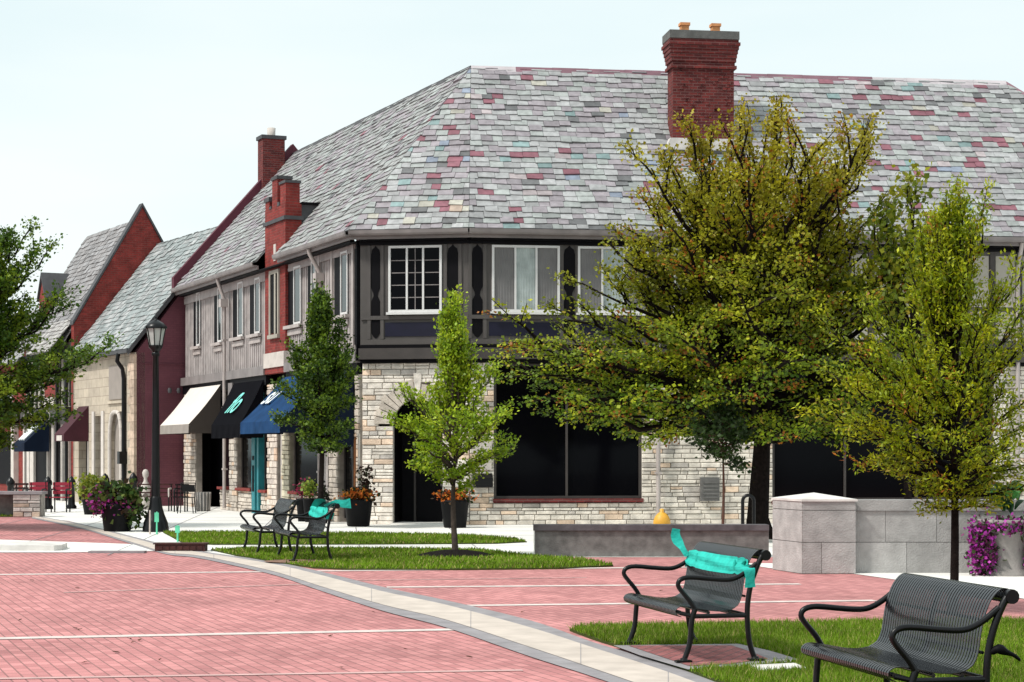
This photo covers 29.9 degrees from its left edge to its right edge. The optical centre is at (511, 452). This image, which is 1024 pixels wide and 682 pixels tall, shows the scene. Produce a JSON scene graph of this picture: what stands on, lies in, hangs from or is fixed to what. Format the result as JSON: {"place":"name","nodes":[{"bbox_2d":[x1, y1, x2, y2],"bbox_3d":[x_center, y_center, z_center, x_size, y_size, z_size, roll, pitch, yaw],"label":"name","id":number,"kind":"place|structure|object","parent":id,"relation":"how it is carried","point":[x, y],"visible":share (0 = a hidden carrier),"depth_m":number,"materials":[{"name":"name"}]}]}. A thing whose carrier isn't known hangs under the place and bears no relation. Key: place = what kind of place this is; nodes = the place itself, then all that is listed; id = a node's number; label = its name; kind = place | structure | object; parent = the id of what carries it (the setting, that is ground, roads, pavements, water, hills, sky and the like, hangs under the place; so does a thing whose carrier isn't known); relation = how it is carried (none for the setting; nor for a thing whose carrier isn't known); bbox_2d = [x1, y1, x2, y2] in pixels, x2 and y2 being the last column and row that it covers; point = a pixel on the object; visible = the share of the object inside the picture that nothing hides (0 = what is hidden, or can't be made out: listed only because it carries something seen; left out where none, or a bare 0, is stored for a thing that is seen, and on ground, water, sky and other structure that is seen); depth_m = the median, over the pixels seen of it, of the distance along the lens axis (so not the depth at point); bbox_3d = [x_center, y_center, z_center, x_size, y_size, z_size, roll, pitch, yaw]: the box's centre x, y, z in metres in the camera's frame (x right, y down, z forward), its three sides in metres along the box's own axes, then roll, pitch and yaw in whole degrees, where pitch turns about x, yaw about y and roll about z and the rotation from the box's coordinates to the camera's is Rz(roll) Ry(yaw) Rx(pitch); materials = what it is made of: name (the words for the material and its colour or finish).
{"place":"outdoors","nodes":[
{"label":"outdoors","id":0,"kind":"place"},
{"bbox_2d":[163,529,526,544],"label":"grass","id":1,"kind":"structure","parent":0,"point":[213,536],"depth_m":37.21,"materials":[{"name":"green plant"}]},
{"bbox_2d":[0,500,772,556],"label":"sidewalk","id":2,"kind":"structure","parent":0,"point":[218,518],"depth_m":44.30,"materials":[{"name":"grey concrete"}]},
{"bbox_2d":[6,477,14,490],"bbox_3d":[-14.883,1.200,57.000,0.320,1.000,0.320,0,0,0],"label":"bollard","id":3,"kind":"object","parent":2,"relation":"on","point":[10,483],"visible":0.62,"depth_m":56.91,"materials":[{"name":"black metal"}]},
{"bbox_2d":[0,309,38,490],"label":"white trimmed shop","id":4,"kind":"structure","parent":2,"relation":"on","point":[11,462],"depth_m":73.44,"materials":[{"name":"paint"}]},
{"bbox_2d":[0,432,10,483],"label":"shop window","id":5,"kind":"structure","parent":4,"relation":"in","point":[5,456],"depth_m":74.44,"materials":[{"name":"black glass"}]},
{"bbox_2d":[12,483,28,490],"bbox_3d":[-14.358,1.290,55.999,0.404,0.820,0.484,0,0,0],"label":"cafe bench","id":6,"kind":"object","parent":2,"relation":"on","point":[23,488],"visible":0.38,"depth_m":56.20,"materials":[{"name":"metal"}]},
{"bbox_2d":[27,482,47,511],"bbox_3d":[-13.613,1.270,54.999,0.519,0.860,0.484,0,0,0],"label":"cafe bench","id":7,"kind":"object","parent":2,"relation":"on","point":[41,486],"visible":0.56,"depth_m":55.20,"materials":[{"name":"red plastic"}]},
{"bbox_2d":[44,477,52,508],"bbox_3d":[-14.017,1.200,58.000,0.320,1.000,0.320,0,0,0],"label":"bollard","id":8,"kind":"object","parent":2,"relation":"on","point":[48,480],"visible":0.64,"depth_m":57.91,"materials":[{"name":"black metal"}]},
{"bbox_2d":[49,482,71,511],"bbox_3d":[-12.933,1.270,54.999,0.535,0.860,0.484,0,0,0],"label":"cafe bench","id":9,"kind":"object","parent":2,"relation":"on","point":[66,486],"visible":0.99,"depth_m":55.20,"materials":[{"name":"red plastic"}]},
{"bbox_2d":[67,476,76,508],"bbox_3d":[-13.422,1.200,58.500,0.320,1.000,0.320,0,0,0],"label":"bollard","id":10,"kind":"object","parent":2,"relation":"on","point":[72,480],"visible":0.68,"depth_m":58.42,"materials":[{"name":"black metal"}]},
{"bbox_2d":[14,203,163,500],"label":"brick gable shop","id":11,"kind":"structure","parent":2,"relation":"on","point":[103,266],"depth_m":68.46,"materials":[{"name":"brick"}]},
{"bbox_2d":[36,424,67,500],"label":"shop window","id":12,"kind":"structure","parent":11,"relation":"in","point":[40,456],"depth_m":70.39,"materials":[{"name":"black glass"}]},
{"bbox_2d":[67,471,110,514],"bbox_3d":[-11.576,1.085,53.014,1.292,1.230,1.143,0,0,0],"label":"potted shrub","id":13,"kind":"object","parent":2,"relation":"on","point":[89,481],"visible":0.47,"depth_m":52.83,"materials":[{"name":"green plant"}]},
{"bbox_2d":[79,470,149,531],"bbox_3d":[-8.568,1.047,41.609,1.579,1.347,1.359,0,0,0],"label":"flower planter","id":14,"kind":"object","parent":2,"relation":"on","point":[120,506],"visible":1,"depth_m":41.34,"materials":[{"name":"green plant"}]},
{"bbox_2d":[129,472,137,489],"bbox_3d":[-10.946,1.125,55.500,0.320,1.150,0.320,0,0,0],"label":"bollard","id":15,"kind":"object","parent":2,"relation":"on","point":[133,475],"visible":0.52,"depth_m":55.43,"materials":[{"name":"black metal"}]},
{"bbox_2d":[55,226,217,505],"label":"stone front shop","id":16,"kind":"structure","parent":2,"relation":"on","point":[109,433],"depth_m":62.76,"materials":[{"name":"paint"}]},
{"bbox_2d":[86,441,88,478],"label":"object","id":17,"kind":"structure","parent":16,"relation":"in","point":[87,442],"depth_m":65.98,"materials":[{"name":"glass"}]},
{"bbox_2d":[115,412,121,483],"bbox_3d":[-12.783,0.180,62.803,0.050,3.040,1.260,0,0,-29],"label":"arched door","id":18,"kind":"structure","parent":16,"relation":"in","point":[116,424],"depth_m":63.16,"materials":[{"name":"white"}]},
{"bbox_2d":[141,469,150,509],"bbox_3d":[-10.935,1.090,57.300,0.320,1.220,0.320,0,0,0],"label":"stone finial","id":19,"kind":"object","parent":2,"relation":"on","point":[145,473],"visible":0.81,"depth_m":57.22,"materials":[{"name":"beige stone"}]},
{"bbox_2d":[149,510,150,533],"bbox_3d":[-7.543,1.454,40.000,0.046,0.532,0.038,0,0,15],"label":"marker stake","id":20,"kind":"object","parent":2,"relation":"on","point":[149,521],"visible":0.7,"depth_m":39.99,"materials":[{"name":"white plastic"}]},
{"bbox_2d":[137,484,172,510],"bbox_3d":[-10.453,1.300,55.999,1.058,0.800,0.484,0,0,0],"label":"cafe bench","id":21,"kind":"object","parent":2,"relation":"on","point":[169,492],"visible":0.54,"depth_m":56.20,"materials":[{"name":"metal"}]},
{"bbox_2d":[143,314,168,531],"bbox_3d":[-7.682,-0.650,41.400,0.570,4.700,0.570,0,0,0],"label":"street lamp","id":22,"kind":"object","parent":2,"relation":"on","point":[155,328],"visible":0.96,"depth_m":41.32,"materials":[{"name":"black metal"}]},
{"bbox_2d":[154,512,158,533],"bbox_3d":[-7.400,1.471,40.000,0.090,0.499,0.043,0,0,0],"label":"marker stake","id":23,"kind":"object","parent":2,"relation":"on","point":[156,517],"visible":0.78,"depth_m":39.98,"materials":[{"name":"green paint"}]},
{"bbox_2d":[175,525,179,541],"bbox_3d":[-6.375,1.547,36.600,0.090,0.346,0.043,0,0,0],"label":"marker stake","id":24,"kind":"object","parent":2,"relation":"on","point":[177,529],"visible":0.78,"depth_m":36.58,"materials":[{"name":"green paint"}]},
{"bbox_2d":[173,484,188,511],"bbox_3d":[-9.574,1.300,55.499,0.401,0.800,0.484,0,0,0],"label":"cafe chair","id":25,"kind":"object","parent":2,"relation":"on","point":[177,492],"visible":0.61,"depth_m":55.70,"materials":[{"name":"black paint"}]},
{"bbox_2d":[177,483,195,513],"bbox_3d":[-9.149,1.270,54.022,0.470,0.864,0.512,0,0,0],"label":"cafe chair","id":26,"kind":"object","parent":2,"relation":"on","point":[188,488],"visible":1,"depth_m":54.24,"materials":[{"name":"black paint"}]},
{"bbox_2d":[195,492,210,510],"bbox_3d":[-9.007,1.420,56.000,0.461,0.560,0.450,0,0,0],"label":"waste bin","id":27,"kind":"object","parent":2,"relation":"on","point":[203,501],"visible":0.97,"depth_m":55.83,"materials":[{"name":"grey metal"}]},
{"bbox_2d":[292,477,309,521],"bbox_3d":[-5.185,1.137,47.576,0.525,1.126,0.541,0,0,0],"label":"flower pot","id":28,"kind":"object","parent":2,"relation":"on","point":[300,508],"visible":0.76,"depth_m":47.51,"materials":[{"name":"black plastic"}]},
{"bbox_2d":[300,478,317,521],"bbox_3d":[-4.955,1.151,47.219,0.524,1.098,0.463,0,0,-27],"label":"flower pot","id":29,"kind":"object","parent":2,"relation":"on","point":[308,502],"visible":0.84,"depth_m":47.11,"materials":[{"name":"green plant"}]},
{"bbox_2d":[268,278,363,498],"bbox_3d":[-4.300,-1.122,43.356,2.299,5.651,2.087,0,0,44],"label":"young tree","id":30,"kind":"object","parent":2,"relation":"on","point":[324,387],"visible":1,"depth_m":43.19,"materials":[{"name":"green plant"}]},
{"bbox_2d":[310,481,332,522],"bbox_3d":[-4.581,1.179,46.280,0.584,1.042,0.449,0,0,28],"label":"flower pot","id":31,"kind":"object","parent":2,"relation":"on","point":[325,496],"visible":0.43,"depth_m":46.26,"materials":[{"name":"green plant"}]},
{"bbox_2d":[334,433,380,526],"bbox_3d":[-3.563,0.624,44.388,1.092,2.152,1.104,0,0,0],"label":"flower pot","id":32,"kind":"object","parent":2,"relation":"on","point":[358,513],"visible":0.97,"depth_m":44.24,"materials":[{"name":"black plastic"}]},
{"bbox_2d":[431,487,478,527],"bbox_3d":[-1.321,1.216,43.599,1.104,0.969,0.958,0,0,-14],"label":"flower pot","id":33,"kind":"object","parent":2,"relation":"on","point":[462,504],"visible":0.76,"depth_m":43.39,"materials":[{"name":"black plastic"}]},
{"bbox_2d":[160,22,1023,524],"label":"corner building","id":34,"kind":"structure","parent":2,"relation":"on","point":[486,184],"depth_m":47.09,"materials":[{"name":"stone"}]},
{"bbox_2d":[190,292,200,354],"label":"window","id":35,"kind":"structure","parent":34,"relation":"in","point":[196,305],"depth_m":60.06,"materials":[{"name":"white paint"}]},
{"bbox_2d":[211,288,222,351],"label":"window","id":36,"kind":"structure","parent":34,"relation":"in","point":[217,310],"depth_m":57.75,"materials":[{"name":"grey glass"}]},
{"bbox_2d":[226,394,230,486],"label":"shop window","id":37,"kind":"structure","parent":34,"relation":"in","point":[227,440],"depth_m":57.34,"materials":[{"name":"glass"}]},
{"bbox_2d":[229,281,243,346],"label":"window","id":38,"kind":"structure","parent":34,"relation":"in","point":[238,294],"depth_m":55.65,"materials":[{"name":"grey glass"}]},
{"bbox_2d":[241,411,250,487],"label":"shop window","id":39,"kind":"structure","parent":34,"relation":"in","point":[245,442],"depth_m":55.42,"materials":[{"name":"glass"}]},
{"bbox_2d":[246,277,260,343],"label":"window","id":40,"kind":"structure","parent":34,"relation":"in","point":[255,289],"depth_m":54.00,"materials":[{"name":"white paint"}]},
{"bbox_2d":[251,392,263,512],"bbox_3d":[-7.150,0.000,53.940,0.290,3.400,0.708,0,0,-23],"label":"door","id":41,"kind":"structure","parent":34,"relation":"in","point":[257,444],"depth_m":53.67,"materials":[{"name":"teal paint"}]},
{"bbox_2d":[264,390,267,489],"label":"shop window","id":42,"kind":"structure","parent":34,"relation":"in","point":[265,391],"depth_m":53.57,"materials":[{"name":"paint"}]},
{"bbox_2d":[283,265,301,335],"bbox_3d":[-5.787,-4.008,50.606,0.107,1.780,1.412,0,0,-23],"label":"window","id":43,"kind":"structure","parent":34,"relation":"in","point":[295,276],"depth_m":50.48,"materials":[{"name":"white paint"}]},
{"bbox_2d":[294,433,316,491],"bbox_3d":[-5.181,-0.375,49.700,0.080,2.750,2.812,0,0,-23],"label":"shop window","id":44,"kind":"structure","parent":34,"relation":"in","point":[305,465],"depth_m":50.33,"materials":[{"name":"glass"}]},
{"bbox_2d":[303,262,316,323],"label":"window","id":45,"kind":"structure","parent":34,"relation":"in","point":[311,269],"depth_m":49.30,"materials":[{"name":"white paint"}]},
{"bbox_2d":[333,250,348,326],"bbox_3d":[-4.225,-4.012,46.995,0.107,1.802,1.193,0,0,-23],"label":"window","id":46,"kind":"structure","parent":34,"relation":"in","point":[340,263],"depth_m":46.96,"materials":[{"name":"grey glass"}]},
{"bbox_2d":[344,383,355,517],"bbox_3d":[-3.959,-0.075,46.876,0.080,3.350,0.698,0,0,-23],"label":"shop window","id":47,"kind":"structure","parent":34,"relation":"in","point":[348,456],"depth_m":46.94,"materials":[{"name":"glass"}]},
{"bbox_2d":[386,245,441,314],"bbox_3d":[-2.294,-4.085,45.325,1.372,1.630,0.120,0,0,10],"label":"window","id":48,"kind":"structure","parent":34,"relation":"in","point":[414,271],"depth_m":45.35,"materials":[{"name":"glass"}]},
{"bbox_2d":[414,403,442,521],"bbox_3d":[-1.950,0.240,46.335,0.852,2.880,0.152,0,0,10],"label":"door","id":49,"kind":"structure","parent":34,"relation":"in","point":[426,509],"depth_m":46.36,"materials":[{"name":"paint"}]},
{"bbox_2d":[490,245,560,314],"bbox_3d":[0.332,-4.085,45.289,1.698,1.630,0.120,0,0,-8],"label":"window","id":50,"kind":"structure","parent":34,"relation":"in","point":[520,273],"depth_m":45.32,"materials":[{"name":"grey glass"}]},
{"bbox_2d":[493,363,643,502],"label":"shop window","id":51,"kind":"structure","parent":34,"relation":"in","point":[551,462],"depth_m":45.66,"materials":[{"name":"glass"}]},
{"bbox_2d":[576,246,648,315],"bbox_3d":[2.407,-4.085,45.588,1.784,1.630,0.120,0,0,-8],"label":"window","id":52,"kind":"structure","parent":34,"relation":"in","point":[586,255],"depth_m":45.56,"materials":[{"name":"grey glass"}]},
{"bbox_2d":[771,365,992,503],"bbox_3d":[9.044,-0.440,46.764,5.646,3.360,0.240,0,0,-8],"label":"shop window","id":53,"kind":"structure","parent":34,"relation":"in","point":[799,466],"depth_m":46.66,"materials":[{"name":"glass"}]},
{"bbox_2d":[533,524,768,556],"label":"concrete wall","id":54,"kind":"structure","parent":2,"relation":"on","point":[617,540],"depth_m":31.40,"materials":[{"name":"grey concrete"}]},
{"bbox_2d":[653,509,670,523],"bbox_3d":[2.589,1.330,33.197,0.308,0.740,0.307,0,0,44],"label":"fire hydrant","id":55,"kind":"object","parent":2,"relation":"on","point":[661,516],"visible":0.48,"depth_m":33.10,"materials":[{"name":"yellow metal"}]},
{"bbox_2d":[681,391,765,523],"bbox_3d":[3.962,0.262,35.965,1.488,2.878,1.449,0,0,-28],"label":"young tree","id":56,"kind":"object","parent":2,"relation":"on","point":[724,416],"visible":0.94,"depth_m":35.81,"materials":[{"name":"green plant"}]},
{"bbox_2d":[477,90,991,538],"bbox_3d":[4.879,-2.754,37.989,9.215,9.009,8.545,0,0,-38],"label":"shade tree","id":57,"kind":"object","parent":2,"relation":"on","point":[755,354],"visible":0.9,"depth_m":36.86,"materials":[{"name":"green plant"}]},
{"bbox_2d":[741,494,755,523],"bbox_3d":[4.245,1.214,34.500,0.263,0.972,0.064,0,0,0],"label":"bike rack","id":58,"kind":"object","parent":2,"relation":"on","point":[751,496],"visible":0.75,"depth_m":34.47,"materials":[{"name":"black metal"}]},
{"bbox_2d":[819,160,993,498],"bbox_3d":[7.488,-1.902,36.530,2.784,7.227,3.168,0,0,-40],"label":"shade tree","id":59,"kind":"object","parent":2,"relation":"on","point":[890,235],"visible":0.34,"depth_m":36.33,"materials":[{"name":"green plant"}]},
{"bbox_2d":[211,545,612,569],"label":"grass","id":60,"kind":"structure","parent":0,"point":[497,558],"depth_m":30.15,"materials":[{"name":"green plant"}]},
{"bbox_2d":[240,498,299,552],"bbox_3d":[-4.113,1.225,32.566,0.808,0.890,1.600,0,0,-16],"label":"metal bench","id":61,"kind":"object","parent":60,"relation":"on","point":[282,505],"visible":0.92,"depth_m":32.33,"materials":[{"name":"black metal"}]},
{"bbox_2d":[265,559,321,562],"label":"bare soil","id":62,"kind":"structure","parent":60,"relation":"on","point":[282,561],"depth_m":29.88,"materials":[{"name":"brown soil"}]},
{"bbox_2d":[274,502,339,560],"bbox_3d":[-3.273,1.225,30.566,0.808,0.890,1.600,0,0,-16],"label":"metal bench","id":63,"kind":"object","parent":60,"relation":"on","point":[316,526],"visible":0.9,"depth_m":30.05,"materials":[{"name":"black metal"}]},
{"bbox_2d":[309,498,350,518],"bbox_3d":[-3.024,0.868,30.595,0.390,0.328,1.596,0,0,-26],"label":"teal ribbon","id":64,"kind":"object","parent":63,"relation":"attached to","point":[316,510],"visible":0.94,"depth_m":30.30,"materials":[{"name":"fabric"}]},
{"bbox_2d":[381,284,520,549],"bbox_3d":[-0.857,-0.534,31.367,1.984,4.472,2.534,0,0,41],"label":"young tree","id":65,"kind":"object","parent":60,"relation":"on","point":[453,386],"visible":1,"depth_m":31.16,"materials":[{"name":"green plant"}]},
{"bbox_2d":[418,549,491,556],"bbox_3d":[-0.930,1.620,31.300,1.320,0.100,1.240,0,0,0],"label":"mulch mound","id":66,"kind":"object","parent":60,"relation":"on","point":[459,552],"visible":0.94,"depth_m":31.00,"materials":[{"name":"brown soil"}]},
{"bbox_2d":[0,517,1023,681],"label":"brick plaza","id":67,"kind":"structure","parent":0,"point":[42,604],"depth_m":20.34,"materials":[{"name":"brick"}]},
{"bbox_2d":[0,491,47,516],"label":"stone wall","id":68,"kind":"structure","parent":67,"relation":"on","point":[23,503],"depth_m":50.97,"materials":[{"name":"stone"}]},
{"bbox_2d":[0,215,123,451],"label":"shade tree","id":69,"kind":"object","parent":67,"relation":"on","point":[25,377],"visible":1,"depth_m":43.00,"materials":[{"name":"green plant"}]},
{"bbox_2d":[0,540,152,551],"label":"crosswalk strip","id":70,"kind":"object","parent":67,"relation":"on","point":[79,546],"visible":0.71,"depth_m":34.40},
{"bbox_2d":[0,541,66,550],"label":"kerb","id":71,"kind":"structure","parent":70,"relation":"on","point":[29,546],"depth_m":33.26,"materials":[{"name":"concrete"}]},
{"bbox_2d":[88,550,146,552],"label":"kerb","id":72,"kind":"structure","parent":67,"relation":"on","point":[118,551],"depth_m":32.55,"materials":[{"name":"grey concrete"}]},
{"bbox_2d":[0,571,260,574],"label":"paving line","id":73,"kind":"object","parent":67,"relation":"on","point":[129,573],"visible":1,"depth_m":27.01,"materials":[{"name":"grey concrete"}]},
{"bbox_2d":[153,542,209,551],"bbox_3d":[-5.725,1.627,33.249,0.920,0.145,0.365,0,0,0],"label":"kerb drain","id":74,"kind":"object","parent":67,"relation":"on","point":[181,546],"visible":0.99,"depth_m":33.08,"materials":[{"name":"metal"}]},
{"bbox_2d":[65,584,302,592],"bbox_3d":[-4.004,1.695,24.118,3.268,0.001,0.100,0,0,-28],"label":"paving line","id":75,"kind":"object","parent":67,"relation":"on","point":[184,588],"visible":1,"depth_m":24.02,"materials":[{"name":"white paint"}]},
{"bbox_2d":[0,628,452,638],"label":"paving line","id":76,"kind":"object","parent":67,"relation":"on","point":[86,636],"visible":1,"depth_m":18.03,"materials":[{"name":"white paint"}]},
{"bbox_2d":[0,669,522,678],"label":"paving line","id":77,"kind":"object","parent":67,"relation":"on","point":[258,674],"visible":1,"depth_m":14.69,"materials":[{"name":"white paint"}]},
{"bbox_2d":[34,517,693,681],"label":"path band","id":78,"kind":"object","parent":67,"relation":"on","point":[609,663],"visible":0.94,"depth_m":19.00,"materials":[{"name":"beige concrete"}]},
{"bbox_2d":[371,588,668,681],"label":"path joint","id":79,"kind":"object","parent":78,"relation":"on","point":[580,643],"visible":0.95,"depth_m":16.55,"materials":[{"name":"grey concrete"}]},
{"bbox_2d":[32,517,713,681],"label":"grey edging","id":80,"kind":"object","parent":67,"relation":"on","point":[532,652],"visible":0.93,"depth_m":19.16,"materials":[{"name":"grey concrete"}]},
{"bbox_2d":[397,577,586,579],"bbox_3d":[-0.766,1.695,25.827,3.626,0.001,0.080,0,0,-10],"label":"paving line","id":81,"kind":"object","parent":67,"relation":"on","point":[485,578],"visible":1,"depth_m":25.93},
{"bbox_2d":[317,567,682,570],"bbox_3d":[0.304,1.695,28.150,6.834,0.001,0.220,0,0,-10],"label":"paving line","id":82,"kind":"object","parent":67,"relation":"on","point":[395,570],"visible":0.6,"depth_m":27.70,"materials":[{"name":"white paint"}]},
{"bbox_2d":[386,583,798,587],"bbox_3d":[1.073,1.695,24.582,5.350,0.001,0.200,0,0,-6],"label":"paving line","id":83,"kind":"object","parent":67,"relation":"on","point":[567,585],"visible":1,"depth_m":24.56,"materials":[{"name":"grey concrete"}]},
{"bbox_2d":[470,600,875,605],"bbox_3d":[1.746,1.695,21.709,4.915,0.001,0.200,0,0,-9],"label":"paving line","id":84,"kind":"object","parent":67,"relation":"on","point":[628,603],"visible":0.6,"depth_m":21.62,"materials":[{"name":"white paint"}]},
{"bbox_2d":[791,173,1023,610],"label":"young tree","id":85,"kind":"object","parent":67,"relation":"on","point":[943,294],"visible":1,"depth_m":20.26,"materials":[{"name":"green plant"}]},
{"bbox_2d":[0,0,1023,312],"label":"sky","id":86,"kind":"structure","parent":0,"point":[108,108],"materials":[{"name":"white"}]},
{"bbox_2d":[568,615,1023,681],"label":"grass","id":87,"kind":"structure","parent":0,"point":[778,636],"depth_m":16.89,"materials":[{"name":"green plant"}]},
{"bbox_2d":[614,644,795,668],"bbox_3d":[1.657,1.670,15.863,1.177,0.001,1.916,0,0,-12],"label":"bench pad border","id":88,"kind":"object","parent":87,"relation":"on","point":[767,654],"visible":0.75,"depth_m":15.91,"materials":[{"name":"grey concrete"}]},
{"bbox_2d":[629,645,766,665],"bbox_3d":[1.621,1.666,15.935,0.872,0.001,1.638,0,0,-13],"label":"bench pad","id":89,"kind":"object","parent":88,"relation":"on","point":[721,654],"visible":0.86,"depth_m":15.95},
{"bbox_2d":[620,541,770,662],"bbox_3d":[1.522,1.220,16.113,0.808,0.890,1.600,0,0,-13],"label":"metal bench","id":90,"kind":"object","parent":89,"relation":"on","point":[704,591],"visible":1,"depth_m":15.79,"materials":[{"name":"black metal"}]},
{"bbox_2d":[671,528,757,587],"bbox_3d":[1.747,0.871,16.157,0.264,0.420,1.576,0,0,-17],"label":"teal ribbon","id":91,"kind":"object","parent":90,"relation":"attached to","point":[707,561],"visible":1,"depth_m":16.16,"materials":[{"name":"fabric"}]},
{"bbox_2d":[751,663,805,670],"bbox_3d":[2.061,1.677,14.895,0.506,0.045,0.342,0,0,-22],"label":"utility lid","id":92,"kind":"object","parent":87,"relation":"on","point":[775,665],"visible":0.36,"depth_m":14.95,"materials":[{"name":"concrete"}]},
{"bbox_2d":[798,573,1018,681],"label":"metal bench","id":93,"kind":"object","parent":87,"relation":"on","point":[885,653],"visible":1,"depth_m":11.71,"materials":[{"name":"black metal"}]},
{"bbox_2d":[991,644,1020,660],"bbox_3d":[2.875,1.163,11.175,0.193,0.106,0.062,0,0,-5],"label":"dark tie","id":94,"kind":"object","parent":93,"relation":"attached to","point":[1000,649],"visible":1,"depth_m":11.16,"materials":[{"name":"black metal"}]},
{"bbox_2d":[749,563,1023,598],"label":"sidewalk","id":95,"kind":"structure","parent":0,"point":[1016,583],"depth_m":25.92,"materials":[{"name":"white concrete"}]},
{"bbox_2d":[771,493,1023,573],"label":"stone pier wall","id":96,"kind":"structure","parent":95,"relation":"on","point":[816,533],"depth_m":27.13,"materials":[{"name":"grey stone"}]},
{"bbox_2d":[961,480,1023,575],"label":"flower planter","id":97,"kind":"object","parent":95,"relation":"on","point":[996,547],"visible":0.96,"depth_m":26.43,"materials":[{"name":"stone"}]}
]}

